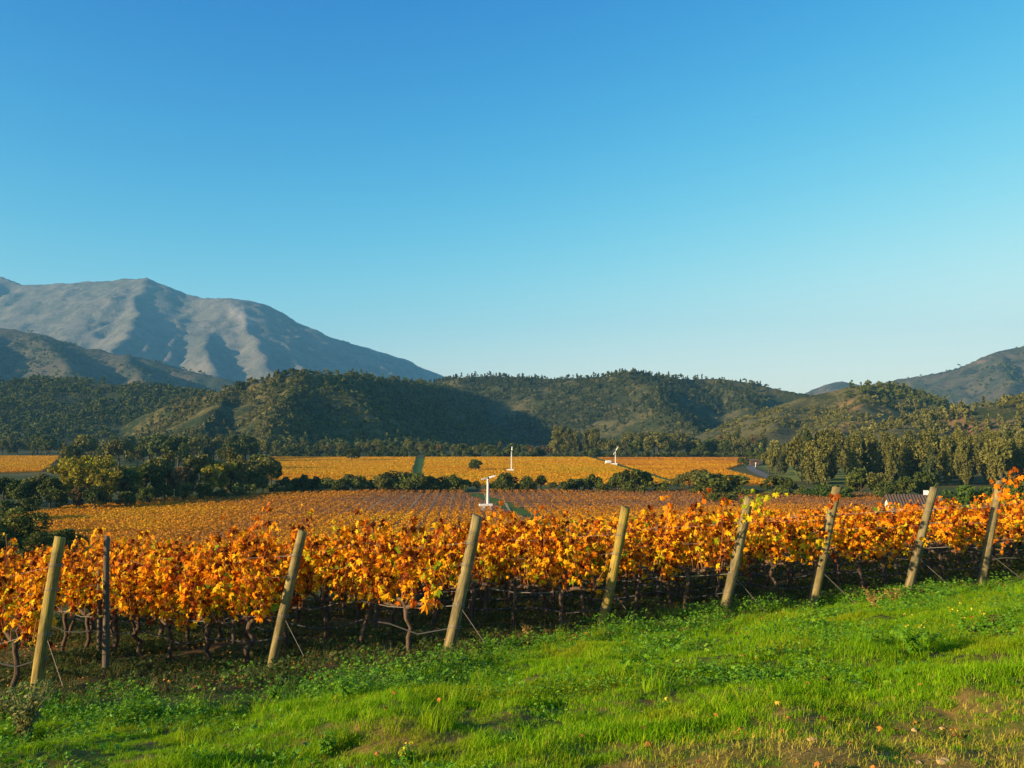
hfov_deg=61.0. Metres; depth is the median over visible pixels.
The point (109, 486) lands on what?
autumn tree
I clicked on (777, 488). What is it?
hedge bush
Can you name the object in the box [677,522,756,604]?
grapevine
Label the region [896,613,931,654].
weed plant
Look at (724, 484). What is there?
hedge bush
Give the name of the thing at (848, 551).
trellis
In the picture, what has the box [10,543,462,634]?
trellis
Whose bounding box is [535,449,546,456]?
hedge bush
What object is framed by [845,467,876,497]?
oak tree
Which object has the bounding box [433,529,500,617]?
grapevine
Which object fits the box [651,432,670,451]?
olive tree
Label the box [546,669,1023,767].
worn grass
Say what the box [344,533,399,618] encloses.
grapevine
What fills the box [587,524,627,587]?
grapevine
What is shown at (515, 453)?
hedge bush
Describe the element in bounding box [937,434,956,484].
tall tree
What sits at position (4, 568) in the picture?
vine shoot
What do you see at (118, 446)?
olive tree
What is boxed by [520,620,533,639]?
weed plant
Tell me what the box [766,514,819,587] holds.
grapevine
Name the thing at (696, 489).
hedge bush
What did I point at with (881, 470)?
pine tree
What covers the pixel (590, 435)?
tall tree
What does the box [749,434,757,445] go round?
russet tree
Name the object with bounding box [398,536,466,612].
grapevine
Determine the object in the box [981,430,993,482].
tall tree
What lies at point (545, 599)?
grapevine
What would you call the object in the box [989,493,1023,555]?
grapevine
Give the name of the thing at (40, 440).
oak tree
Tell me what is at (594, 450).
hedge bush
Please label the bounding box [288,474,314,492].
hedge bush
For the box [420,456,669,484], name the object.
vine rows
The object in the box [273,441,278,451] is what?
tall tree
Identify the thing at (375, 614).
row post
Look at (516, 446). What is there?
oak tree
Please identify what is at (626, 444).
olive tree
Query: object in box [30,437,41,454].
oak tree
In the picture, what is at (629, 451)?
hedge bush
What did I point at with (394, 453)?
hedge bush
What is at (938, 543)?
trellis
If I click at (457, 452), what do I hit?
hedge bush
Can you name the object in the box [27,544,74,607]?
grapevine
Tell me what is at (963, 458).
tall tree
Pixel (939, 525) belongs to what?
grapevine
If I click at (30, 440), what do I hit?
oak tree
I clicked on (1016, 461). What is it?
tall tree
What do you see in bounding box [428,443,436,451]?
oak tree
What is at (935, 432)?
tall tree
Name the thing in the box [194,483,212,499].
oak tree
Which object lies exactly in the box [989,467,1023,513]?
vine shoot
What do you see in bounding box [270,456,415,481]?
vine rows
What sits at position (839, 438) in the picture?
tall tree
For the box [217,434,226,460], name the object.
tall tree
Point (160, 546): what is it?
grapevine
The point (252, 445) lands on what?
oak tree
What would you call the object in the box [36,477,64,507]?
oak tree
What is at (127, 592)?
grapevine
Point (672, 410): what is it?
woodland
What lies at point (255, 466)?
olive tree
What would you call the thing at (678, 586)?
grapevine
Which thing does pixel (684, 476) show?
olive tree
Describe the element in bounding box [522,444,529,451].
oak tree
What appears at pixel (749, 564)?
grapevine
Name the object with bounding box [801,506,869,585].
grapevine
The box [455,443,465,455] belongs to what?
oak tree
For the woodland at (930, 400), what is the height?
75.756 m
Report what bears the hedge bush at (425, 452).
on the ground at (824, 753)
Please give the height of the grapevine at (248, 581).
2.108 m
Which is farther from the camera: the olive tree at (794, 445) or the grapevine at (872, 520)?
the olive tree at (794, 445)
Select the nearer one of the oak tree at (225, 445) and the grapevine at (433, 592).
the grapevine at (433, 592)
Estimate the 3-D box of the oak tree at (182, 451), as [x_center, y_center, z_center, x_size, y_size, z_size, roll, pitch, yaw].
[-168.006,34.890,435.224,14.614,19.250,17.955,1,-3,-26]
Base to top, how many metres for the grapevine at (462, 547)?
2.396 m
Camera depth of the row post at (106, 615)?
12.02 m
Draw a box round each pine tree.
[10,442,17,453]
[56,440,69,469]
[123,443,135,463]
[201,436,212,458]
[744,454,748,465]
[776,455,784,474]
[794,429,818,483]
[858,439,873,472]
[872,440,884,473]
[893,446,902,483]
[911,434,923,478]
[921,443,941,485]
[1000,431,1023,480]
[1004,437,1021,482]
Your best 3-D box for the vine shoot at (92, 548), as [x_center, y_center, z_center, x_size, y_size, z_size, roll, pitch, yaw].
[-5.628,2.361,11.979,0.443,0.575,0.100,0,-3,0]
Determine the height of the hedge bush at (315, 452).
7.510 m
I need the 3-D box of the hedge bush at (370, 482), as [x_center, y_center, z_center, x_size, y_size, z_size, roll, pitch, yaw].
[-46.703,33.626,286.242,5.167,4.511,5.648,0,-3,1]
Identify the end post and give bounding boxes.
[30,536,65,691]
[266,529,306,666]
[443,513,482,651]
[596,505,634,631]
[720,496,766,615]
[807,486,852,607]
[904,487,943,588]
[977,480,1018,584]
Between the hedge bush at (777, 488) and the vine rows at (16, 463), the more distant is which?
the vine rows at (16, 463)
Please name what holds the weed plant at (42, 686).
on the ground at (824, 753)
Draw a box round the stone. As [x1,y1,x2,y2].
[936,757,950,764]
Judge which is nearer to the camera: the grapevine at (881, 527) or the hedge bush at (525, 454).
the grapevine at (881, 527)
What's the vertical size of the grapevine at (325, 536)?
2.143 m
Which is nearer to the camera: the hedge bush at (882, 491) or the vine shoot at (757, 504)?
the vine shoot at (757, 504)
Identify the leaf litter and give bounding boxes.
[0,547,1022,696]
[373,604,1020,763]
[570,701,962,767]
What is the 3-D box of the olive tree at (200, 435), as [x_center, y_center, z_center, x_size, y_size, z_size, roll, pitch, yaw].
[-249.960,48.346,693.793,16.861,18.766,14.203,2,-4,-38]
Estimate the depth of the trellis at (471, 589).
14.76 m
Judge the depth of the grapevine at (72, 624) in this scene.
19.07 m
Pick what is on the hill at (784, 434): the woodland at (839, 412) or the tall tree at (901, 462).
the woodland at (839, 412)
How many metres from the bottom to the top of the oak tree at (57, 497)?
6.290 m
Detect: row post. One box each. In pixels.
[96,563,101,650]
[102,536,109,674]
[231,548,235,644]
[329,546,332,613]
[374,544,377,628]
[484,563,487,616]
[566,527,569,602]
[655,522,659,596]
[892,507,897,572]
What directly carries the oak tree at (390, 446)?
on the ground at (824, 753)
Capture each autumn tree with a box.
[47,463,70,492]
[57,455,93,486]
[64,471,88,498]
[66,459,107,487]
[79,455,116,468]
[89,468,123,504]
[130,466,143,494]
[199,466,224,489]
[213,461,236,488]
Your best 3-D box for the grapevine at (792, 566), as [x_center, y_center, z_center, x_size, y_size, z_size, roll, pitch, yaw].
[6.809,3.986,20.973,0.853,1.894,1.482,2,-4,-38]
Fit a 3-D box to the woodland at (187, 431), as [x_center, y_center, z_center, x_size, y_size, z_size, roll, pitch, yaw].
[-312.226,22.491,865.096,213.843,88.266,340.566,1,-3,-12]
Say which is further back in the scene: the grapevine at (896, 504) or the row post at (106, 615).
the grapevine at (896, 504)
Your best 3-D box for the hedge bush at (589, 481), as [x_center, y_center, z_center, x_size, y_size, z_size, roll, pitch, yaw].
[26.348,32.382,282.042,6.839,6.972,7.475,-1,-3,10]
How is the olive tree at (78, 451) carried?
on the ground at (824, 753)
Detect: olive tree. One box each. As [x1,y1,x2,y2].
[0,439,9,454]
[14,440,23,453]
[27,473,51,505]
[66,444,84,458]
[71,434,99,455]
[99,465,134,504]
[101,439,134,465]
[131,448,146,466]
[139,457,171,497]
[182,454,217,484]
[187,437,205,458]
[191,433,204,453]
[208,439,222,459]
[216,445,237,462]
[242,460,268,480]
[255,455,280,476]
[257,439,271,454]
[258,476,269,491]
[299,439,307,445]
[323,443,333,451]
[336,442,347,451]
[341,474,354,488]
[371,440,382,448]
[373,476,393,489]
[403,439,416,451]
[417,440,429,454]
[450,444,456,450]
[460,479,471,491]
[472,445,481,453]
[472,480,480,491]
[547,482,557,488]
[596,438,609,453]
[605,439,621,453]
[619,440,629,453]
[621,432,637,442]
[634,432,650,441]
[643,432,665,456]
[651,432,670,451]
[665,433,676,453]
[668,440,681,451]
[670,478,685,490]
[671,432,690,451]
[675,471,693,492]
[685,437,700,450]
[688,469,710,491]
[723,432,739,443]
[735,437,750,454]
[760,450,776,472]
[767,448,784,474]
[785,436,803,481]
[863,472,888,496]
[893,435,916,467]
[905,440,944,467]
[979,437,1016,480]
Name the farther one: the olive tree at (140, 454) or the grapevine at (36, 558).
the olive tree at (140, 454)
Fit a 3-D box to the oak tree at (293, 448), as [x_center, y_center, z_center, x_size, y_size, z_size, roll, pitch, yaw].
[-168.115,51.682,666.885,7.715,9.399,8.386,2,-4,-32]
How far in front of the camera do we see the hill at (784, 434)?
888.49 m
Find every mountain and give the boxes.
[0,277,443,383]
[0,328,234,392]
[805,381,859,394]
[884,346,1023,408]
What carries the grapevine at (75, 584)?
on the ground at (824, 753)
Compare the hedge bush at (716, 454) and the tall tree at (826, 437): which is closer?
the tall tree at (826, 437)
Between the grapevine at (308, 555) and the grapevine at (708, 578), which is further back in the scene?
the grapevine at (708, 578)
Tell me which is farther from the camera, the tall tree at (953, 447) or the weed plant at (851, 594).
the tall tree at (953, 447)
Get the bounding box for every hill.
[0,381,184,450]
[85,374,506,455]
[433,373,812,446]
[650,385,956,455]
[744,400,1023,462]
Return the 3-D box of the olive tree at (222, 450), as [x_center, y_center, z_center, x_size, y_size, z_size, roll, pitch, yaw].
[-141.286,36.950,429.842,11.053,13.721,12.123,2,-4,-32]
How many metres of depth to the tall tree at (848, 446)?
364.94 m
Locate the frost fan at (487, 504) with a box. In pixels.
[479,475,495,509]
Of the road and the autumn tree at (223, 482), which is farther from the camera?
the road
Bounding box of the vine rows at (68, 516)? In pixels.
[8,488,884,561]
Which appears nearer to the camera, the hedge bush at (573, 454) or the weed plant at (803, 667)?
the weed plant at (803, 667)
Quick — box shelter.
[748,459,758,464]
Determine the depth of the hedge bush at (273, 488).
282.07 m
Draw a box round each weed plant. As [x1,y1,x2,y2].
[0,680,27,721]
[0,680,55,738]
[24,675,57,710]
[126,700,143,721]
[148,703,165,717]
[262,681,290,703]
[317,728,338,756]
[330,674,354,698]
[399,739,417,766]
[479,635,497,649]
[501,729,525,744]
[503,631,519,648]
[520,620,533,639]
[656,695,669,710]
[793,656,811,675]
[847,588,857,601]
[861,587,886,607]
[884,588,903,602]
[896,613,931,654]
[918,624,938,647]
[948,602,970,633]
[970,608,987,631]
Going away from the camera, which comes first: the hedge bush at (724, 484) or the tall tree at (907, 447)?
the hedge bush at (724, 484)
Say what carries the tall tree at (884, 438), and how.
on the ground at (824, 753)
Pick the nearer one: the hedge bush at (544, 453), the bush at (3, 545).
the bush at (3, 545)
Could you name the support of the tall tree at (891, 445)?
on the ground at (824, 753)
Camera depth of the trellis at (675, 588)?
16.37 m
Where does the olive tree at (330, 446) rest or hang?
on the ground at (824, 753)
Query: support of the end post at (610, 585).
on the ground at (824, 753)
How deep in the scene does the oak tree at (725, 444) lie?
660.87 m
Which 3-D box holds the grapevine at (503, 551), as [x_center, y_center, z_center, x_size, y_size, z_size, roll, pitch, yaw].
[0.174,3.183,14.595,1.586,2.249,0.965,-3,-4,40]
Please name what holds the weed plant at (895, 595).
on the ground at (824, 753)
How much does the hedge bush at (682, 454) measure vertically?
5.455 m
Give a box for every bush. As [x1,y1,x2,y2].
[0,499,25,515]
[0,508,53,545]
[0,525,29,549]
[0,528,15,543]
[0,539,17,554]
[7,541,32,561]
[17,494,42,512]
[18,531,53,556]
[40,543,74,558]
[45,528,88,549]
[209,488,234,499]
[231,482,256,498]
[265,483,283,492]
[269,451,278,456]
[275,476,297,491]
[277,447,291,456]
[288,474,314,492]
[291,451,302,456]
[303,476,322,491]
[308,449,321,456]
[318,477,353,492]
[324,451,331,456]
[332,450,345,456]
[350,475,372,491]
[366,450,376,456]
[366,479,378,490]
[372,470,416,491]
[376,447,386,456]
[386,450,400,456]
[397,451,407,456]
[398,472,438,491]
[409,451,419,456]
[422,449,430,456]
[426,481,444,491]
[431,449,442,456]
[436,450,450,456]
[436,475,460,491]
[445,474,467,491]
[451,449,461,456]
[461,448,473,456]
[486,481,503,491]
[487,448,499,456]
[495,472,520,491]
[497,450,510,456]
[504,448,519,456]
[511,475,532,490]
[519,451,532,456]
[523,479,537,491]
[530,447,542,456]
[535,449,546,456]
[551,453,559,456]
[558,478,581,492]
[569,452,580,456]
[579,450,588,456]
[582,473,602,491]
[588,447,600,456]
[595,480,617,492]
[601,451,613,456]
[613,450,622,456]
[615,467,647,493]
[624,447,638,456]
[640,451,648,456]
[647,480,668,492]
[657,451,669,456]
[675,451,687,456]
[688,473,730,493]
[689,448,701,456]
[692,472,750,493]
[698,451,710,456]
[702,492,722,501]
[710,451,720,456]
[711,493,738,503]
[719,484,749,496]
[721,452,730,456]
[731,452,740,456]
[742,451,755,456]
[754,447,765,455]
[764,485,788,496]
[789,485,808,496]
[802,484,822,497]
[819,484,842,498]
[840,487,854,500]
[872,480,904,497]
[939,489,954,507]
[949,485,984,511]
[968,486,1002,500]
[983,482,1023,502]
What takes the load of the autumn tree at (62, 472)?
on the ground at (824, 753)
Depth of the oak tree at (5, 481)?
233.60 m
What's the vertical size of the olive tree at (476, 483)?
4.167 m
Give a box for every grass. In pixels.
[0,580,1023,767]
[0,583,1023,767]
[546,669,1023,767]
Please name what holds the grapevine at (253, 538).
on the ground at (824, 753)
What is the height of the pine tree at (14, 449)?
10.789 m
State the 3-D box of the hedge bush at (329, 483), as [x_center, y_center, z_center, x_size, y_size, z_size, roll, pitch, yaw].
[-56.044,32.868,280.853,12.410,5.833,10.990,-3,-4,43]
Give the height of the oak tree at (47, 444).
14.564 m
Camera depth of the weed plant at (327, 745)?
5.37 m
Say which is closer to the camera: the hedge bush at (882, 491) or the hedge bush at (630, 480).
the hedge bush at (882, 491)
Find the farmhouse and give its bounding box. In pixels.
[881,490,946,509]
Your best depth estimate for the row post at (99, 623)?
15.38 m
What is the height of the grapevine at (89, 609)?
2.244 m
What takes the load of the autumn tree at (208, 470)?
on the ground at (824, 753)
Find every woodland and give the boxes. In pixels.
[0,330,211,387]
[0,374,217,449]
[94,369,310,453]
[268,368,513,452]
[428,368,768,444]
[704,381,957,453]
[766,392,1023,461]
[844,380,950,410]
[907,346,1023,403]
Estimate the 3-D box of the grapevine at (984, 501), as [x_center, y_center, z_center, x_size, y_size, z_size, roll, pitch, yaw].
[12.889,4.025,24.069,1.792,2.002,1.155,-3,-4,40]
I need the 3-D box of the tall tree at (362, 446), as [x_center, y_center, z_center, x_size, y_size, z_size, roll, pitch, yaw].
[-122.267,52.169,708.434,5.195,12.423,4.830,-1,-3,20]
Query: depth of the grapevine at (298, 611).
18.16 m
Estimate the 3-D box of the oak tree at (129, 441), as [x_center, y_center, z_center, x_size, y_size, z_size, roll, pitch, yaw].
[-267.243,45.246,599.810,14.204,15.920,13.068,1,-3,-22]
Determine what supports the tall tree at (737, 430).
on the hill at (784, 434)
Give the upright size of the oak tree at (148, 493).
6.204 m
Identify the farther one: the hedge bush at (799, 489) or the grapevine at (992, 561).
the hedge bush at (799, 489)
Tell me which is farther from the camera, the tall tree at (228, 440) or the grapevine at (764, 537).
the tall tree at (228, 440)
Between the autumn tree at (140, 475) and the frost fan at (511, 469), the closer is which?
the autumn tree at (140, 475)
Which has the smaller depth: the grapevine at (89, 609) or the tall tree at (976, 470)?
the grapevine at (89, 609)
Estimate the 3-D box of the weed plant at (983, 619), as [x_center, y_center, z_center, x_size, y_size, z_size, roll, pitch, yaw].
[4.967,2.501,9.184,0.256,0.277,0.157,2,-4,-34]
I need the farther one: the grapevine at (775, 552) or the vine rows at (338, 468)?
the vine rows at (338, 468)
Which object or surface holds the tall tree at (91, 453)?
on the ground at (824, 753)
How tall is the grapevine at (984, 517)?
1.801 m
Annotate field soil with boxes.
[0,459,56,472]
[33,492,884,564]
[598,458,772,484]
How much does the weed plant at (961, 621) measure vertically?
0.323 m
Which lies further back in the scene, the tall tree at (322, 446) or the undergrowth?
the tall tree at (322, 446)
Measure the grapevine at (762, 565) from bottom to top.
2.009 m
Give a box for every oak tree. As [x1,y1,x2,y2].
[0,476,14,499]
[5,478,38,501]
[26,433,40,454]
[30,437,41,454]
[35,435,56,454]
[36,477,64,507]
[40,439,58,455]
[44,489,68,507]
[82,484,108,509]
[95,445,114,457]
[103,436,118,445]
[115,465,138,494]
[115,491,135,505]
[119,438,133,458]
[124,436,136,442]
[136,486,156,502]
[137,462,164,490]
[138,436,160,458]
[146,434,167,458]
[156,484,174,500]
[160,435,190,466]
[175,482,193,498]
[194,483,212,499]
[216,443,241,462]
[224,434,239,449]
[233,435,259,461]
[234,381,242,388]
[242,470,262,492]
[248,453,277,478]
[268,465,282,484]
[290,445,297,451]
[313,442,320,448]
[332,442,340,452]
[343,448,360,459]
[386,443,395,450]
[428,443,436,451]
[440,445,448,450]
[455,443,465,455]
[469,459,482,469]
[478,443,486,454]
[483,445,492,452]
[511,444,520,452]
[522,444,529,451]
[535,475,546,487]
[571,478,585,489]
[575,443,582,452]
[609,473,621,492]
[630,439,643,454]
[636,471,653,484]
[697,443,708,451]
[706,438,718,450]
[717,439,731,452]
[737,457,744,464]
[753,439,764,447]
[759,475,784,489]
[780,478,797,491]
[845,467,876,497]
[895,476,916,494]
[912,471,936,494]
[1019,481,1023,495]
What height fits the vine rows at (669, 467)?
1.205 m
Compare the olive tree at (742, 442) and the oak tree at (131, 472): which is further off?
the olive tree at (742, 442)
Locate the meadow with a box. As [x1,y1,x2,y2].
[757,465,871,484]
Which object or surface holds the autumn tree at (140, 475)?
on the ground at (824, 753)
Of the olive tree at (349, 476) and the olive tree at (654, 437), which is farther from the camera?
the olive tree at (654, 437)
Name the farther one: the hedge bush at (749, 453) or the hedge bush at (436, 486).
the hedge bush at (749, 453)
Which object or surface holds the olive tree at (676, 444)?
on the ground at (824, 753)
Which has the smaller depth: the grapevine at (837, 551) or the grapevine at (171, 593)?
the grapevine at (171, 593)
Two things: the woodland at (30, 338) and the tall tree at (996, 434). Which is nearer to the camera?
the tall tree at (996, 434)
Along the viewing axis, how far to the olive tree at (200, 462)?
262.76 m
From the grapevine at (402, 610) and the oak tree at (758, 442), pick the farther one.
the oak tree at (758, 442)
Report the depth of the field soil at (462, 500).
227.53 m
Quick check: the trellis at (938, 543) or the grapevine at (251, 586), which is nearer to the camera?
the grapevine at (251, 586)
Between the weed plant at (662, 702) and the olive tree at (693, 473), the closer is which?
the weed plant at (662, 702)
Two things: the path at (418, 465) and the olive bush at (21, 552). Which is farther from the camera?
the path at (418, 465)
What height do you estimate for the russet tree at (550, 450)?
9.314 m
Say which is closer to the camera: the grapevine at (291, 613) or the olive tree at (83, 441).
the grapevine at (291, 613)
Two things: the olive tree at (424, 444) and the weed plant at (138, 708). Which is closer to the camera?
the weed plant at (138, 708)
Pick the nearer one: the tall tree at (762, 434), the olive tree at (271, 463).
the olive tree at (271, 463)
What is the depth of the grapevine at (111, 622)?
17.84 m
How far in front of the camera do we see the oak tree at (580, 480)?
281.20 m
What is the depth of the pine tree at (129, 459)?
520.98 m
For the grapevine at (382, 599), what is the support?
on the ground at (824, 753)
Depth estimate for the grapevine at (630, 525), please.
19.39 m
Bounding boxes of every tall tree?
[6,434,12,453]
[30,443,35,454]
[57,442,71,459]
[86,434,96,457]
[161,450,174,496]
[182,454,199,493]
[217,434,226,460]
[221,447,241,492]
[225,436,231,460]
[232,454,249,488]
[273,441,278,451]
[319,439,324,453]
[360,441,364,454]
[364,440,370,453]
[497,441,502,450]
[550,426,561,453]
[556,426,567,455]
[562,427,573,452]
[569,428,579,452]
[581,429,591,451]
[587,428,594,455]
[591,427,599,455]
[734,424,741,439]
[745,436,751,451]
[759,428,768,448]
[782,450,787,473]
[800,440,816,483]
[803,440,817,484]
[814,430,829,483]
[814,435,831,487]
[822,429,832,472]
[825,427,838,471]
[827,439,838,478]
[834,428,845,472]
[842,435,856,472]
[845,436,864,474]
[855,433,863,445]
[864,431,877,465]
[866,437,881,473]
[880,431,891,471]
[884,440,890,468]
[884,447,896,482]
[885,439,898,479]
[889,432,898,456]
[898,436,916,477]
[899,439,904,476]
[903,427,915,440]
[918,430,939,472]
[932,428,944,472]
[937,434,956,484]
[943,435,957,481]
[950,432,959,477]
[953,428,968,482]
[954,430,974,482]
[956,440,972,484]
[969,434,981,474]
[979,427,989,475]
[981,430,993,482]
[982,435,998,484]
[984,445,998,484]
[994,431,1002,478]
[997,453,1015,484]
[1011,440,1019,481]
[1015,434,1023,481]
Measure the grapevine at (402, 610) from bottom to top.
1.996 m
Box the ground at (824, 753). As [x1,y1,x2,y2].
[0,445,1023,767]
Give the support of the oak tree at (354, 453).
on the field soil
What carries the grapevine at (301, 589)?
on the ground at (824, 753)
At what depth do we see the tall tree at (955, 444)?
364.66 m
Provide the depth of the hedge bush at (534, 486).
281.39 m
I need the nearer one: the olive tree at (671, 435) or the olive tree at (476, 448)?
the olive tree at (476, 448)
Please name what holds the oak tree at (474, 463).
on the field soil
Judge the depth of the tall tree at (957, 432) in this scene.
328.22 m
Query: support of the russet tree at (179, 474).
on the ground at (824, 753)
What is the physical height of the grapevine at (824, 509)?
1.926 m
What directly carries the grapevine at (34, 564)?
on the ground at (824, 753)
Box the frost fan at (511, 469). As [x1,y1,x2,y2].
[507,448,513,470]
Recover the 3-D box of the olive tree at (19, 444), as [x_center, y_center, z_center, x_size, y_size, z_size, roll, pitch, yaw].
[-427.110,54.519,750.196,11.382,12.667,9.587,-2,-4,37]
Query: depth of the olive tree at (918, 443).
330.14 m
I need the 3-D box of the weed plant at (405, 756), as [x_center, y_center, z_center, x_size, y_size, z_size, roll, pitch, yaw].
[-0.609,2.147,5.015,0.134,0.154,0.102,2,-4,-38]
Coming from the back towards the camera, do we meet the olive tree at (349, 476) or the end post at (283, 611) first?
the olive tree at (349, 476)
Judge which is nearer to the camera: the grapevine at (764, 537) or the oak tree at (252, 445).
the grapevine at (764, 537)
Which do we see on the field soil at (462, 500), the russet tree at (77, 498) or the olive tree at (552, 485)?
the russet tree at (77, 498)
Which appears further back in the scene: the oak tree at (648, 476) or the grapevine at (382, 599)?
the oak tree at (648, 476)
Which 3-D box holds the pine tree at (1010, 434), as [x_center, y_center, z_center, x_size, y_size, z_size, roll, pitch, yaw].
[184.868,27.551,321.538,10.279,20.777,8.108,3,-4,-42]
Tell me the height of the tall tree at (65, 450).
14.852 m
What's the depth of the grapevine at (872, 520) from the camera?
23.67 m
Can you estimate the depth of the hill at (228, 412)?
917.35 m
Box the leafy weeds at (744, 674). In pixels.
[0,575,1023,767]
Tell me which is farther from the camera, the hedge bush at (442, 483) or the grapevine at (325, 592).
the hedge bush at (442, 483)
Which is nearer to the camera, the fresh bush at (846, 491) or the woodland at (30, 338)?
the fresh bush at (846, 491)
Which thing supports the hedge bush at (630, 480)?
on the ground at (824, 753)
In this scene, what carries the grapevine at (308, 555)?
on the ground at (824, 753)
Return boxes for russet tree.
[70,486,87,506]
[171,467,194,498]
[370,445,375,454]
[435,444,441,450]
[546,445,554,453]
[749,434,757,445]
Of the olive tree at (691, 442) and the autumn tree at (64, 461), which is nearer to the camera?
the autumn tree at (64, 461)
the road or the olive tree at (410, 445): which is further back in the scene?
the olive tree at (410, 445)
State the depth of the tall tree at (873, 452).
312.81 m
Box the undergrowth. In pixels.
[0,538,1023,705]
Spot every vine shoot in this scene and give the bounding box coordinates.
[0,545,10,581]
[89,534,119,575]
[242,502,271,555]
[359,509,380,544]
[660,491,676,533]
[714,489,787,551]
[827,493,840,510]
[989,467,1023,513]
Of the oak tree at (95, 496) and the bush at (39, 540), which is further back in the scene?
the oak tree at (95, 496)
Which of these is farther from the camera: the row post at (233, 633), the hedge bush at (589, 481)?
the hedge bush at (589, 481)
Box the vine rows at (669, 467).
[598,457,770,483]
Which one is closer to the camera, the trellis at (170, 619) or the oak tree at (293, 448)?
the trellis at (170, 619)
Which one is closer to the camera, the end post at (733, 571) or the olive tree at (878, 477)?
the end post at (733, 571)
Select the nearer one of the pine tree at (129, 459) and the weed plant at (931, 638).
the weed plant at (931, 638)
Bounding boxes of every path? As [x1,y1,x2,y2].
[412,458,423,483]
[464,493,568,526]
[596,458,679,484]
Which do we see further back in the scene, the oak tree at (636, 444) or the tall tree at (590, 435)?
the tall tree at (590, 435)
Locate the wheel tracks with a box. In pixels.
[324,492,874,517]
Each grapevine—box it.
[0,533,79,693]
[0,548,20,564]
[0,550,21,643]
[0,573,21,648]
[1,546,65,611]
[3,550,35,627]
[4,544,40,620]
[5,582,16,591]
[7,559,38,648]
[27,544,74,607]
[31,543,100,650]
[58,536,123,648]
[63,544,93,638]
[71,538,111,637]
[82,561,138,636]
[90,527,143,655]
[98,547,170,659]
[111,537,156,634]
[123,548,213,662]
[138,530,188,639]
[154,546,174,617]
[164,543,213,645]
[175,536,245,665]
[194,532,248,642]
[206,542,267,625]
[212,538,290,666]
[220,515,278,644]
[237,528,289,624]
[247,531,318,651]
[273,540,300,614]
[274,538,323,623]
[283,504,372,649]
[289,537,363,620]
[317,532,351,610]
[322,538,364,613]
[326,519,419,648]
[330,545,377,627]
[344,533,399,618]
[349,505,462,656]
[351,528,425,631]
[371,533,422,615]
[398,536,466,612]
[412,519,476,629]
[418,536,428,601]
[432,501,516,628]
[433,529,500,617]
[442,536,453,596]
[451,532,511,606]
[467,514,539,617]
[478,505,559,629]
[494,525,538,603]
[506,539,519,596]
[507,518,581,615]
[511,510,613,627]
[514,528,538,599]
[521,527,573,605]
[530,510,618,614]
[562,523,595,597]
[570,520,631,604]
[574,523,604,580]
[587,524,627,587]
[595,512,693,617]
[599,517,666,603]
[608,512,654,597]
[631,516,708,607]
[639,522,700,587]
[640,488,735,609]
[648,529,708,598]
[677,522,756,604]
[681,515,722,589]
[685,513,752,599]
[719,510,799,593]
[725,516,780,588]
[732,499,828,601]
[735,508,773,571]
[735,509,794,581]
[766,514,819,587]
[768,506,852,574]
[772,510,809,581]
[787,515,819,573]
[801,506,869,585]
[804,505,849,520]
[809,508,856,563]
[819,512,884,575]
[830,510,925,595]
[841,502,891,572]
[844,509,891,565]
[853,507,912,574]
[855,504,942,586]
[875,505,910,560]
[881,505,943,571]
[890,502,938,561]
[894,500,952,574]
[895,500,976,582]
[926,505,969,563]
[928,496,995,567]
[940,493,1011,559]
[944,500,1021,575]
[964,507,1014,564]
[972,499,1023,569]
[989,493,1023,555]
[989,498,1023,542]
[989,505,1023,556]
[1001,490,1023,519]
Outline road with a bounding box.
[746,463,813,488]
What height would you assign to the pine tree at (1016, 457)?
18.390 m
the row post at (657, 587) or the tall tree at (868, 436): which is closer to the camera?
the row post at (657, 587)
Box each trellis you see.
[0,568,45,667]
[8,555,291,644]
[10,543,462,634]
[137,534,615,613]
[236,522,734,600]
[295,520,820,594]
[338,509,920,586]
[399,507,991,579]
[572,503,1023,567]
[585,502,1023,570]
[735,503,1023,554]
[769,506,1023,559]
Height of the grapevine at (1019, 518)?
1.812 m
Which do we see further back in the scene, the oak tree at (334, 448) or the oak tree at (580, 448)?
the oak tree at (334, 448)
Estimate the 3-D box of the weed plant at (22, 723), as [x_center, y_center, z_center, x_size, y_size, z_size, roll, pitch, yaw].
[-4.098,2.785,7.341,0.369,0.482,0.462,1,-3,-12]
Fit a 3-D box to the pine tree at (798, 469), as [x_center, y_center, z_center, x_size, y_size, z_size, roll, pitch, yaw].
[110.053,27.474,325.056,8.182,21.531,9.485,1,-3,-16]
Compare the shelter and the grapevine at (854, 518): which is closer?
the grapevine at (854, 518)
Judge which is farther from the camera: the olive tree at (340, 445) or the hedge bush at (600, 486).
the olive tree at (340, 445)
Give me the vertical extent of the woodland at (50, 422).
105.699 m
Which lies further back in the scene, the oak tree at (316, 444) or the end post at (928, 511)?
the oak tree at (316, 444)
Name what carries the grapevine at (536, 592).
on the ground at (824, 753)
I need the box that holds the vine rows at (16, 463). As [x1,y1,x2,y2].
[0,455,58,471]
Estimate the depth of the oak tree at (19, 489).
222.88 m
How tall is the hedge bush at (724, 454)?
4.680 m
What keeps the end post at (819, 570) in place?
on the ground at (824, 753)
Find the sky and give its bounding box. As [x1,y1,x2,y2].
[0,0,1023,393]
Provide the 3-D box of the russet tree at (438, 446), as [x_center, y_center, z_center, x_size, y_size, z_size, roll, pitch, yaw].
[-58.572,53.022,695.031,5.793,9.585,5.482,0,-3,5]
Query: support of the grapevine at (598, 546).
on the ground at (824, 753)

